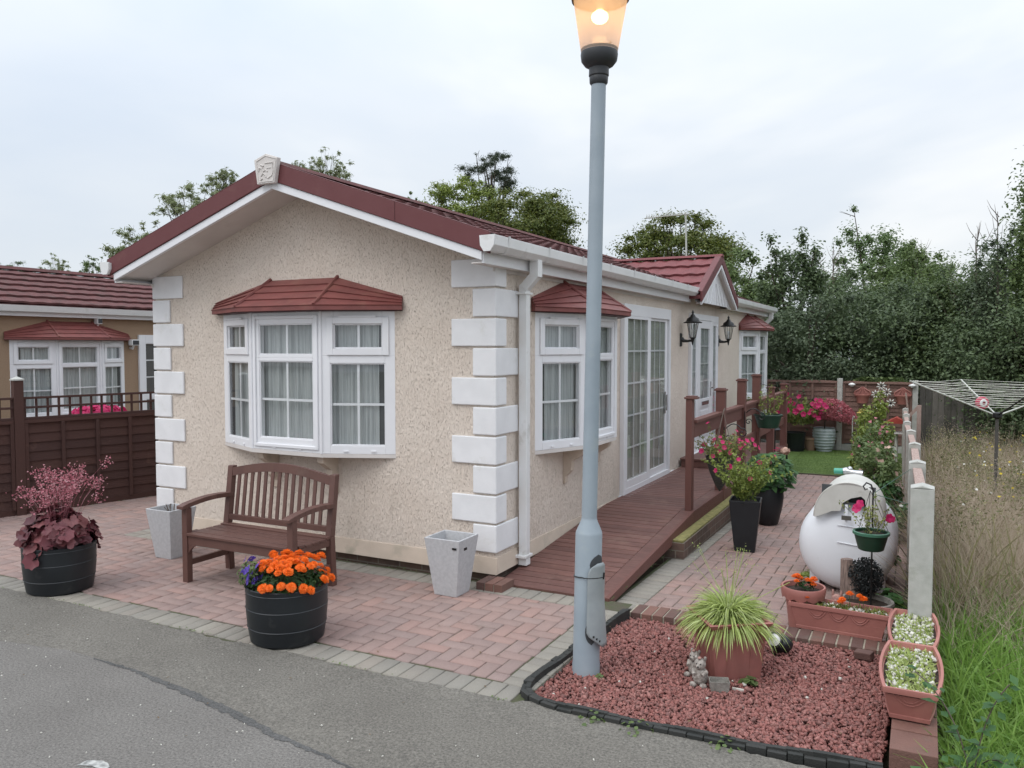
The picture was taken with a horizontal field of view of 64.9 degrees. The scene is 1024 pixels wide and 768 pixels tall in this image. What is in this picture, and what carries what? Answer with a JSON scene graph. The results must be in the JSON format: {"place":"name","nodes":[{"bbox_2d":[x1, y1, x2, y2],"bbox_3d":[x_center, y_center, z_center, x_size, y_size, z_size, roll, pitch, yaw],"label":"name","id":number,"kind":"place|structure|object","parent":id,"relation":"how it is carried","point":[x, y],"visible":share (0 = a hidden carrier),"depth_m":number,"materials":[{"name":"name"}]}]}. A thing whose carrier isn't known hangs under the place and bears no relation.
{"place":"outdoors","nodes":[
{"label":"outdoors","id":0,"kind":"place"},
{"bbox_2d":[0,376,158,517],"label":"trellis fence","id":1,"kind":"object","parent":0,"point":[126,440],"visible":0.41,"depth_m":10.05,"materials":[{"name":"wood"}]},
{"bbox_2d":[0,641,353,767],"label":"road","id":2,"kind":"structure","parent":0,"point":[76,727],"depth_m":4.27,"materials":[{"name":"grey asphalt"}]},
{"bbox_2d":[78,760,109,767],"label":"road marking","id":3,"kind":"object","parent":2,"relation":"on","point":[98,764],"visible":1,"depth_m":3.86,"materials":[{"name":"white paint"}]},
{"bbox_2d":[93,658,351,767],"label":"road seam","id":4,"kind":"object","parent":2,"relation":"on","point":[235,714],"visible":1,"depth_m":4.41,"materials":[{"name":"asphalt"}]},
{"bbox_2d":[0,555,632,701],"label":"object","id":5,"kind":"structure","parent":0,"point":[614,606],"depth_m":5.87,"materials":[{"name":"brick"}]},
{"bbox_2d":[0,475,787,700],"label":"paving border","id":6,"kind":"object","parent":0,"point":[650,586],"visible":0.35,"depth_m":5.81,"materials":[{"name":"grey concrete"}]},
{"bbox_2d":[12,455,113,596],"bbox_3d":[-3.698,1.140,6.599,0.828,1.111,0.741,-1,3,-13],"label":"barrel planter","id":7,"kind":"object","parent":6,"relation":"on","point":[59,547],"visible":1,"depth_m":6.48,"materials":[{"name":"black plastic"}]},
{"bbox_2d":[237,549,334,649],"bbox_3d":[-1.541,1.451,5.545,0.623,0.587,0.627,1,3,27],"label":"barrel planter","id":8,"kind":"object","parent":6,"relation":"on","point":[286,603],"visible":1,"depth_m":5.34,"materials":[{"name":"black plastic"}]},
{"bbox_2d":[476,575,513,592],"bbox_3d":[-0.140,1.670,6.694,0.240,0.082,0.220,1,3,27],"label":"brick step","id":9,"kind":"object","parent":6,"relation":"on","point":[495,584],"visible":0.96,"depth_m":6.63,"materials":[{"name":"brick"}]},
{"bbox_2d":[505,374,788,601],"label":"wooden ramp","id":10,"kind":"structure","parent":6,"relation":"on","point":[643,527],"depth_m":8.68,"materials":[{"name":"brown wood"}]},
{"bbox_2d":[695,408,759,490],"bbox_3d":[2.473,0.740,9.235,0.761,0.865,1.407,1,3,27],"label":"hanging basket","id":11,"kind":"object","parent":10,"relation":"hanging from","point":[711,451],"visible":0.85,"depth_m":8.85,"materials":[{"name":"pink plant"}]},
{"bbox_2d":[748,382,792,428],"bbox_3d":[3.828,0.305,11.914,0.516,0.685,0.745,-1,3,-13],"label":"hanging basket","id":12,"kind":"object","parent":10,"relation":"hanging from","point":[771,421],"visible":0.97,"depth_m":11.81,"materials":[{"name":"green plastic"}]},
{"bbox_2d":[0,588,811,767],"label":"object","id":13,"kind":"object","parent":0,"point":[423,723],"visible":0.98,"depth_m":4.46,"materials":[{"name":"asphalt"}]},
{"bbox_2d":[0,474,907,681],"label":"paving","id":14,"kind":"structure","parent":0,"point":[405,617],"depth_m":6.56,"materials":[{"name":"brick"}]},
{"bbox_2d":[146,503,195,559],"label":"square planter","id":15,"kind":"object","parent":14,"relation":"on","point":[165,523],"visible":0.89,"depth_m":7.58,"materials":[{"name":"grey"}]},
{"bbox_2d":[176,463,338,586],"bbox_3d":[-2.134,1.193,6.786,1.241,0.987,0.620,1,3,27],"label":"garden bench","id":16,"kind":"object","parent":14,"relation":"on","point":[227,537],"visible":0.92,"depth_m":6.83,"materials":[{"name":"brown wood"}]},
{"bbox_2d":[424,530,477,597],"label":"square planter","id":17,"kind":"object","parent":14,"relation":"on","point":[451,555],"visible":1,"depth_m":6.45,"materials":[{"name":"grey stone"}]},
{"bbox_2d":[701,449,793,552],"bbox_3d":[2.388,1.190,8.340,0.792,1.041,0.790,0,3,-7],"label":"tall planter","id":18,"kind":"object","parent":14,"relation":"on","point":[745,506],"visible":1,"depth_m":8.20,"materials":[{"name":"black plastic"}]},
{"bbox_2d":[630,604,886,655],"bbox_3d":[1.725,1.770,5.762,1.788,0.089,0.219,1,3,27],"label":"brick edging","id":19,"kind":"object","parent":14,"relation":"on","point":[662,615],"visible":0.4,"depth_m":5.59,"materials":[{"name":"brown brick"}]},
{"bbox_2d":[788,591,892,641],"bbox_3d":[2.302,1.589,5.654,0.663,0.292,0.216,2,3,30],"label":"trough planter","id":20,"kind":"object","parent":19,"relation":"on","point":[840,616],"visible":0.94,"depth_m":5.59,"materials":[{"name":"plastic"}]},
{"bbox_2d":[746,447,799,525],"bbox_3d":[3.091,1.196,9.609,0.674,0.968,0.641,1,3,27],"label":"tall planter","id":21,"kind":"object","parent":14,"relation":"on","point":[771,494],"visible":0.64,"depth_m":9.47,"materials":[{"name":"black plastic"}]},
{"bbox_2d":[781,573,825,630],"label":"round planter","id":22,"kind":"object","parent":14,"relation":"on","point":[800,590],"visible":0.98,"depth_m":5.79,"materials":[{"name":"ceramic"}]},
{"bbox_2d":[799,474,898,592],"bbox_3d":[2.994,1.277,7.140,0.780,0.986,1.142,1,3,27],"label":"gas tank","id":23,"kind":"object","parent":14,"relation":"on","point":[827,541],"visible":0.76,"depth_m":6.73,"materials":[{"name":"white paint"}]},
{"bbox_2d":[834,466,863,475],"bbox_3d":[3.031,0.781,7.254,0.244,0.082,0.068,2,3,35],"label":"spray bottle","id":24,"kind":"object","parent":23,"relation":"on","point":[847,470],"visible":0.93,"depth_m":7.24,"materials":[{"name":"white plastic"}]},
{"bbox_2d":[840,558,861,598],"bbox_3d":[2.632,1.571,6.252,0.162,0.426,0.127,1,3,27],"label":"driftwood","id":25,"kind":"object","parent":14,"relation":"on","point":[845,580],"visible":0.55,"depth_m":6.23,"materials":[{"name":"brown wood"}]},
{"bbox_2d":[847,418,878,469],"bbox_3d":[5.874,1.115,13.500,0.508,1.041,1.028,1,3,27],"label":"border shrub","id":26,"kind":"object","parent":14,"relation":"on","point":[853,463],"visible":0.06,"depth_m":13.46,"materials":[{"name":"green plant"}]},
{"bbox_2d":[843,557,894,608],"bbox_3d":[2.685,1.554,6.084,0.380,0.452,0.415,1,3,27],"label":"stone bowl","id":27,"kind":"object","parent":14,"relation":"on","point":[863,566],"visible":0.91,"depth_m":6.14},
{"bbox_2d":[850,417,895,478],"bbox_3d":[5.238,1.081,11.666,0.629,1.142,1.343,1,3,27],"label":"fuchsia shrub","id":28,"kind":"object","parent":14,"relation":"on","point":[860,441],"visible":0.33,"depth_m":11.62,"materials":[{"name":"green plant"}]},
{"bbox_2d":[839,469,910,604],"bbox_3d":[2.851,1.223,6.318,0.476,1.011,2.031,1,3,27],"label":"hanging planter","id":29,"kind":"object","parent":14,"relation":"on","point":[868,538],"visible":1,"depth_m":5.85,"materials":[{"name":"green plastic"}]},
{"bbox_2d":[855,440,904,507],"bbox_3d":[4.409,1.196,9.715,0.587,1.085,1.189,1,3,27],"label":"rose shrub","id":30,"kind":"object","parent":14,"relation":"on","point":[868,457],"visible":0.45,"depth_m":9.43,"materials":[{"name":"green plant"}]},
{"bbox_2d":[873,476,907,542],"bbox_3d":[4.285,1.422,9.164,0.473,0.726,1.599,1,3,27],"label":"leafy shrub","id":31,"kind":"object","parent":14,"relation":"on","point":[892,490],"visible":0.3,"depth_m":9.05,"materials":[{"name":"green plant"}]},
{"bbox_2d":[877,588,907,609],"bbox_3d":[2.985,1.696,6.389,0.271,0.137,0.293,2,3,36],"label":"weed","id":32,"kind":"object","parent":14,"relation":"on","point":[890,595],"visible":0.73,"depth_m":6.34,"materials":[{"name":"green plant"}]},
{"bbox_2d":[0,0,1023,356],"label":"sky","id":33,"kind":"structure","parent":0,"point":[780,117],"materials":[{"name":"white"}]},
{"bbox_2d":[535,617,890,761],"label":"gravel","id":34,"kind":"structure","parent":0,"point":[644,638],"depth_m":4.70,"materials":[{"name":"red gravel"}]},
{"bbox_2d":[571,0,628,677],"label":"street lamp","id":35,"kind":"object","parent":34,"relation":"on","point":[599,25],"visible":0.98,"depth_m":4.92,"materials":[{"name":"grey metal"}]},
{"bbox_2d":[586,562,606,646],"bbox_3d":[0.533,1.356,4.953,0.182,0.521,0.057,-2,4,-42],"label":"service door","id":36,"kind":"structure","parent":35,"relation":"in","point":[596,620],"depth_m":4.93,"materials":[{"name":"grey metal"}]},
{"bbox_2d":[684,648,700,677],"bbox_3d":[1.127,1.720,4.971,0.106,0.175,0.102,-3,4,-44],"label":"animal ornament","id":37,"kind":"object","parent":34,"relation":"on","point":[691,660],"visible":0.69,"depth_m":4.96,"materials":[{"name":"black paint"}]},
{"bbox_2d":[690,655,707,688],"bbox_3d":[1.127,1.722,4.835,0.109,0.184,0.113,1,3,27],"label":"animal ornament","id":38,"kind":"object","parent":34,"relation":"on","point":[700,674],"visible":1,"depth_m":4.81,"materials":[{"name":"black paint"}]},
{"bbox_2d":[520,608,882,767],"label":"bed edging","id":39,"kind":"object","parent":34,"relation":"on","point":[813,758],"visible":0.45,"depth_m":4.12,"materials":[{"name":"black rubber"}]},
{"bbox_2d":[708,676,743,692],"bbox_3d":[1.265,1.781,4.755,0.200,0.070,0.084,0,3,7],"label":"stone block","id":40,"kind":"object","parent":34,"relation":"on","point":[719,684],"visible":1,"depth_m":4.73,"materials":[{"name":"grey stone"}]},
{"bbox_2d":[673,542,793,679],"bbox_3d":[1.372,1.404,5.039,0.769,0.828,0.719,1,3,27],"label":"square planter","id":41,"kind":"object","parent":34,"relation":"on","point":[731,635],"visible":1,"depth_m":4.92,"materials":[{"name":"ceramic"}]},
{"bbox_2d":[767,632,792,652],"bbox_3d":[1.786,1.716,5.363,0.161,0.147,0.149,1,3,27],"label":"garden spotlight","id":42,"kind":"object","parent":34,"relation":"on","point":[788,647],"visible":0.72,"depth_m":5.32,"materials":[{"name":"black plastic"}]},
{"bbox_2d":[854,648,874,660],"bbox_3d":[2.278,1.751,5.212,0.062,0.050,0.110,-12,4,-43],"label":"loose brick","id":43,"kind":"object","parent":34,"relation":"on","point":[863,654],"visible":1,"depth_m":5.19,"materials":[{"name":"red brick"}]},
{"bbox_2d":[625,365,1023,767],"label":"ground","id":44,"kind":"structure","parent":0,"point":[886,754],"depth_m":4.51,"materials":[{"name":"green plant"}]},
{"bbox_2d":[37,253,70,273],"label":"distant tree","id":45,"kind":"object","parent":44,"relation":"on","point":[59,266],"visible":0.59,"depth_m":31.65,"materials":[{"name":"green plant"}]},
{"bbox_2d":[0,265,156,418],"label":"mobile home","id":46,"kind":"object","parent":44,"relation":"on","point":[71,333],"visible":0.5,"depth_m":14.10,"materials":[{"name":"red tile"}]},
{"bbox_2d":[4,320,130,416],"bbox_3d":[-7.510,-0.079,13.937,0.484,2.042,2.329,1,3,27],"label":"bay window","id":47,"kind":"structure","parent":46,"relation":"in","point":[52,358],"depth_m":13.72,"materials":[{"name":"white plastic"}]},
{"bbox_2d":[138,335,156,409],"bbox_3d":[-6.814,0.089,15.653,0.045,2.070,0.980,1,3,27],"label":"patio door","id":48,"kind":"structure","parent":46,"relation":"in","point":[143,339],"depth_m":15.26,"materials":[{"name":"white plastic"}]},
{"bbox_2d":[78,255,102,272],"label":"distant tree","id":49,"kind":"object","parent":44,"relation":"on","point":[87,264],"visible":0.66,"depth_m":29.77,"materials":[{"name":"green plant"}]},
{"bbox_2d":[68,405,126,414],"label":"pink flowers","id":50,"kind":"object","parent":44,"relation":"on","point":[96,409],"visible":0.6,"depth_m":13.12,"materials":[{"name":"pink plant"}]},
{"bbox_2d":[99,221,151,257],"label":"willow tree","id":51,"kind":"object","parent":44,"relation":"on","point":[113,250],"visible":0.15,"depth_m":20.68,"materials":[{"name":"green plant"}]},
{"bbox_2d":[149,173,219,227],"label":"willow tree","id":52,"kind":"object","parent":44,"relation":"on","point":[176,207],"visible":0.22,"depth_m":20.67,"materials":[{"name":"green plant"}]},
{"bbox_2d":[207,166,239,197],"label":"willow tree","id":53,"kind":"object","parent":44,"relation":"on","point":[224,177],"visible":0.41,"depth_m":22.58,"materials":[{"name":"green plant"}]},
{"bbox_2d":[308,146,354,180],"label":"willow tree","id":54,"kind":"object","parent":44,"relation":"on","point":[319,163],"visible":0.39,"depth_m":23.56,"materials":[{"name":"green plant"}]},
{"bbox_2d":[100,154,777,580],"bbox_3d":[0.951,-0.942,13.207,4.788,5.357,13.504,1,3,27],"label":"mobile home","id":55,"kind":"object","parent":44,"relation":"on","point":[410,372],"visible":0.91,"depth_m":7.55,"materials":[{"name":"beige paint"}]},
{"bbox_2d":[211,275,402,492],"bbox_3d":[-2.064,0.008,7.546,2.329,2.042,0.484,1,3,27],"label":"bay window","id":56,"kind":"structure","parent":55,"relation":"in","point":[309,364],"depth_m":7.37,"materials":[{"name":"white plastic"}]},
{"bbox_2d":[531,280,631,483],"bbox_3d":[0.850,-0.028,8.316,0.484,2.042,2.329,1,3,27],"label":"bay window","id":57,"kind":"structure","parent":55,"relation":"in","point":[560,310],"depth_m":7.80,"materials":[{"name":"white plastic"}]},
{"bbox_2d":[618,303,675,496],"bbox_3d":[1.848,0.159,10.531,0.130,2.315,2.340,1,3,27],"label":"patio door","id":58,"kind":"structure","parent":55,"relation":"in","point":[645,336],"depth_m":10.33,"materials":[{"name":"white plastic"}]},
{"bbox_2d":[688,313,718,453],"bbox_3d":[3.140,-0.027,13.087,0.100,2.180,1.880,1,3,27],"label":"front door","id":59,"kind":"structure","parent":55,"relation":"in","point":[703,354],"depth_m":13.09,"materials":[{"name":"white plastic"}]},
{"bbox_2d":[739,314,774,400],"bbox_3d":[5.057,-0.395,16.546,0.484,2.072,2.329,1,3,27],"label":"bay window","id":60,"kind":"structure","parent":55,"relation":"in","point":[753,331],"depth_m":16.05,"materials":[{"name":"white plastic"}]},
{"bbox_2d":[417,174,511,223],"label":"broadleaf tree","id":61,"kind":"object","parent":44,"relation":"on","point":[442,193],"visible":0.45,"depth_m":35.12,"materials":[{"name":"green plant"}]},
{"bbox_2d":[453,150,518,223],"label":"pine tree","id":62,"kind":"object","parent":44,"relation":"on","point":[507,181],"visible":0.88,"depth_m":45.09,"materials":[{"name":"green plant"}]},
{"bbox_2d":[471,187,587,246],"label":"broadleaf tree","id":63,"kind":"object","parent":44,"relation":"on","point":[551,215],"visible":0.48,"depth_m":32.52,"materials":[{"name":"green plant"}]},
{"bbox_2d":[605,208,752,283],"bbox_3d":[6.423,-2.863,30.843,5.488,7.460,5.477,1,3,27],"label":"domed tree","id":64,"kind":"object","parent":44,"relation":"on","point":[698,243],"visible":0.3,"depth_m":29.48,"materials":[{"name":"green plant"}]},
{"bbox_2d":[652,490,751,566],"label":"plinth wall","id":65,"kind":"structure","parent":44,"relation":"on","point":[709,524],"depth_m":8.48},
{"bbox_2d":[724,246,791,300],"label":"broadleaf tree","id":66,"kind":"object","parent":44,"relation":"on","point":[744,283],"visible":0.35,"depth_m":24.07,"materials":[{"name":"green plant"}]},
{"bbox_2d":[747,226,834,378],"bbox_3d":[7.274,-1.290,20.853,2.350,5.456,1.918,1,3,27],"label":"slender tree","id":67,"kind":"object","parent":44,"relation":"on","point":[810,279],"visible":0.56,"depth_m":20.51,"materials":[{"name":"green plant"}]},
{"bbox_2d":[764,280,892,432],"bbox_3d":[6.992,-0.342,19.499,4.170,4.234,4.301,0,3,-5],"label":"dense tree","id":68,"kind":"object","parent":44,"relation":"on","point":[796,372],"visible":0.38,"depth_m":18.80,"materials":[{"name":"green plant"}]},
{"bbox_2d":[761,378,918,452],"bbox_3d":[6.052,0.694,18.433,5.770,1.696,0.140,1,3,27],"label":"lap fence","id":69,"kind":"object","parent":44,"relation":"on","point":[843,391],"visible":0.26,"depth_m":17.75,"materials":[{"name":"wood"}]},
{"bbox_2d":[854,387,870,402],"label":"wall planter","id":70,"kind":"object","parent":69,"relation":"attached to","point":[862,394],"visible":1,"depth_m":17.50,"materials":[{"name":"ceramic"}]},
{"bbox_2d":[853,376,907,381],"bbox_3d":[8.066,0.410,17.586,1.182,1.157,0.220,1,3,27],"label":"climbing plant","id":71,"kind":"object","parent":69,"relation":"attached to","point":[882,379],"visible":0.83,"depth_m":17.56,"materials":[{"name":"green plant"}]},
{"bbox_2d":[894,387,911,404],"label":"wall planter","id":72,"kind":"object","parent":69,"relation":"attached to","point":[899,394],"visible":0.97,"depth_m":17.15,"materials":[{"name":"ceramic"}]},
{"bbox_2d":[771,263,955,416],"bbox_3d":[8.684,-0.703,19.968,4.604,4.598,4.792,0,3,-10],"label":"dense tree","id":73,"kind":"object","parent":44,"relation":"on","point":[882,322],"visible":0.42,"depth_m":19.14,"materials":[{"name":"green plant"}]},
{"bbox_2d":[795,205,935,333],"bbox_3d":[11.242,-2.279,25.901,4.534,6.954,3.831,1,3,27],"label":"open tree","id":74,"kind":"object","parent":44,"relation":"on","point":[883,239],"visible":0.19,"depth_m":25.68,"materials":[{"name":"green plant"}]},
{"bbox_2d":[844,236,972,356],"bbox_3d":[11.467,-1.446,23.431,3.549,5.558,3.537,1,3,27],"label":"dense tree","id":75,"kind":"object","parent":44,"relation":"on","point":[908,262],"visible":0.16,"depth_m":23.15,"materials":[{"name":"green plant"}]},
{"bbox_2d":[905,393,920,442],"bbox_3d":[8.317,0.859,16.737,0.317,1.332,0.470,1,3,27],"label":"timber rail","id":76,"kind":"object","parent":44,"relation":"on","point":[912,412],"visible":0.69,"depth_m":16.48,"materials":[{"name":"brown wood"}]},
{"bbox_2d":[889,703,937,767],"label":"brick wall","id":77,"kind":"structure","parent":44,"relation":"on","point":[905,735],"depth_m":3.83,"materials":[{"name":"red brick"}]},
{"bbox_2d":[879,640,943,724],"bbox_3d":[2.134,1.585,4.313,0.310,0.189,0.724,1,3,27],"label":"trough planter","id":78,"kind":"object","parent":77,"relation":"on","point":[903,693],"visible":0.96,"depth_m":4.19,"materials":[{"name":"plastic"}]},
{"bbox_2d":[887,608,939,647],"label":"trough planter","id":79,"kind":"object","parent":77,"relation":"on","point":[903,626],"visible":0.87,"depth_m":4.98,"materials":[{"name":"ceramic"}]},
{"bbox_2d":[829,259,1005,442],"bbox_3d":[10.074,-0.584,19.515,4.908,4.857,4.168,1,3,27],"label":"dense tree","id":80,"kind":"object","parent":44,"relation":"on","point":[901,289],"visible":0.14,"depth_m":18.93,"materials":[{"name":"green plant"}]},
{"bbox_2d":[901,408,934,617],"bbox_3d":[5.351,1.134,10.842,0.155,1.485,12.512,1,3,26],"label":"concrete post fence","id":81,"kind":"object","parent":44,"relation":"on","point":[920,498],"visible":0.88,"depth_m":5.21,"materials":[{"name":"grey concrete"}]},
{"bbox_2d":[869,449,1023,676],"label":"dry grass","id":82,"kind":"structure","parent":44,"relation":"on","point":[986,562],"depth_m":6.61,"materials":[{"name":"plant"}]},
{"bbox_2d":[871,242,1023,440],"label":"dense tree","id":83,"kind":"object","parent":44,"relation":"on","point":[937,303],"visible":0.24,"depth_m":17.87,"materials":[{"name":"green plant"}]},
{"bbox_2d":[875,249,1022,440],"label":"dense tree","id":84,"kind":"object","parent":44,"relation":"on","point":[925,273],"visible":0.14,"depth_m":18.51,"materials":[{"name":"green plant"}]},
{"bbox_2d":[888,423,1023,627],"bbox_3d":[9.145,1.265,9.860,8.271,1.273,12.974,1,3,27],"label":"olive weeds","id":85,"kind":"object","parent":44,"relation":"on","point":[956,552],"visible":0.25,"depth_m":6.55,"materials":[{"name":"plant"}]},
{"bbox_2d":[891,420,1023,514],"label":"dry grass","id":86,"kind":"structure","parent":44,"relation":"on","point":[991,459],"depth_m":12.47,"materials":[{"name":"plant"}]},
{"bbox_2d":[931,415,1023,529],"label":"seed heads","id":87,"kind":"object","parent":86,"relation":"on","point":[975,467],"visible":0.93,"depth_m":9.21,"materials":[{"name":"beige plant"}]},
{"bbox_2d":[895,518,1023,767],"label":"green grass","id":88,"kind":"structure","parent":44,"relation":"on","point":[965,693],"depth_m":4.70,"materials":[{"name":"green plant"}]},
{"bbox_2d":[905,665,1023,767],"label":"bramble","id":89,"kind":"object","parent":44,"relation":"on","point":[998,697],"visible":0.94,"depth_m":3.64,"materials":[{"name":"green plant"}]},
{"bbox_2d":[909,291,1023,454],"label":"dense tree","id":90,"kind":"object","parent":44,"relation":"on","point":[1010,345],"visible":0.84,"depth_m":15.73,"materials":[{"name":"green plant"}]},
{"bbox_2d":[909,379,1023,496],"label":"washing line","id":91,"kind":"object","parent":44,"relation":"on","point":[996,416],"visible":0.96,"depth_m":9.73,"materials":[{"name":"black paint"}]},
{"bbox_2d":[919,381,1023,448],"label":"board fence","id":92,"kind":"object","parent":44,"relation":"on","point":[937,407],"visible":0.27,"depth_m":16.91,"materials":[{"name":"grey wood"}]},
{"bbox_2d":[936,223,1008,374],"bbox_3d":[10.327,-1.075,18.041,1.555,5.077,1.238,1,3,27],"label":"bare sapling","id":93,"kind":"object","parent":44,"relation":"on","point":[976,249],"visible":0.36,"depth_m":17.85,"materials":[{"name":"brown plant"}]},
{"bbox_2d":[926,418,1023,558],"bbox_3d":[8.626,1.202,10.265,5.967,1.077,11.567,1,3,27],"label":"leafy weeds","id":94,"kind":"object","parent":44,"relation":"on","point":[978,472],"visible":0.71,"depth_m":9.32,"materials":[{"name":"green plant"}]},
{"bbox_2d":[946,219,1023,439],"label":"dense tree","id":95,"kind":"object","parent":44,"relation":"on","point":[1003,255],"visible":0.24,"depth_m":16.82,"materials":[{"name":"green plant"}]},
{"bbox_2d":[969,204,1012,424],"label":"bare sapling","id":96,"kind":"object","parent":44,"relation":"on","point":[997,216],"visible":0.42,"depth_m":17.33,"materials":[{"name":"brown plant"}]},
{"bbox_2d":[991,145,1023,436],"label":"dense tree","id":97,"kind":"object","parent":44,"relation":"on","point":[1015,284],"visible":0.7,"depth_m":16.06,"materials":[{"name":"green plant"}]},
{"bbox_2d":[775,448,901,479],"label":"lawn","id":98,"kind":"structure","parent":0,"point":[791,455],"depth_m":15.69,"materials":[{"name":"green plant"}]},
{"bbox_2d":[775,393,832,451],"bbox_3d":[6.203,0.812,17.401,1.285,1.327,1.253,0,3,-10],"label":"potted petunia","id":99,"kind":"object","parent":98,"relation":"on","point":[802,414],"visible":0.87,"depth_m":17.35,"materials":[{"name":"pink plant"}]},
{"bbox_2d":[804,436,814,450],"bbox_3d":[6.565,1.315,17.727,0.340,0.300,0.340,1,3,27],"label":"terracotta pot","id":100,"kind":"object","parent":98,"relation":"on","point":[809,444],"visible":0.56,"depth_m":17.62,"materials":[{"name":"beige ceramic"}]},
{"bbox_2d":[812,427,835,451],"bbox_3d":[6.814,1.212,17.595,0.490,0.520,0.490,1,3,27],"label":"ribbed pot","id":101,"kind":"object","parent":98,"relation":"on","point":[824,439],"visible":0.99,"depth_m":17.42,"materials":[{"name":"silver ceramic"}]},
{"bbox_2d":[816,398,857,428],"bbox_3d":[6.966,0.695,17.433,1.005,0.795,0.725,1,3,27],"label":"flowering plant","id":102,"kind":"object","parent":101,"relation":"in","point":[841,417],"visible":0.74,"depth_m":17.25,"materials":[{"name":"pink plant"}]},
{"bbox_2d":[850,391,895,451],"bbox_3d":[6.240,0.840,13.979,0.641,1.473,0.880,0,3,5],"label":"tall shrub","id":103,"kind":"object","parent":98,"relation":"on","point":[882,408],"visible":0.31,"depth_m":13.82,"materials":[{"name":"green plant"}]},
{"bbox_2d":[872,381,895,425],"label":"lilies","id":104,"kind":"object","parent":98,"relation":"on","point":[886,393],"visible":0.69,"depth_m":17.13,"materials":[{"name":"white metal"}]},
{"bbox_2d":[887,416,902,461],"bbox_3d":[7.455,1.086,15.632,0.440,0.900,0.340,1,3,27],"label":"bird table","id":105,"kind":"object","parent":98,"relation":"on","point":[896,420],"visible":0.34,"depth_m":15.58,"materials":[{"name":"wood"}]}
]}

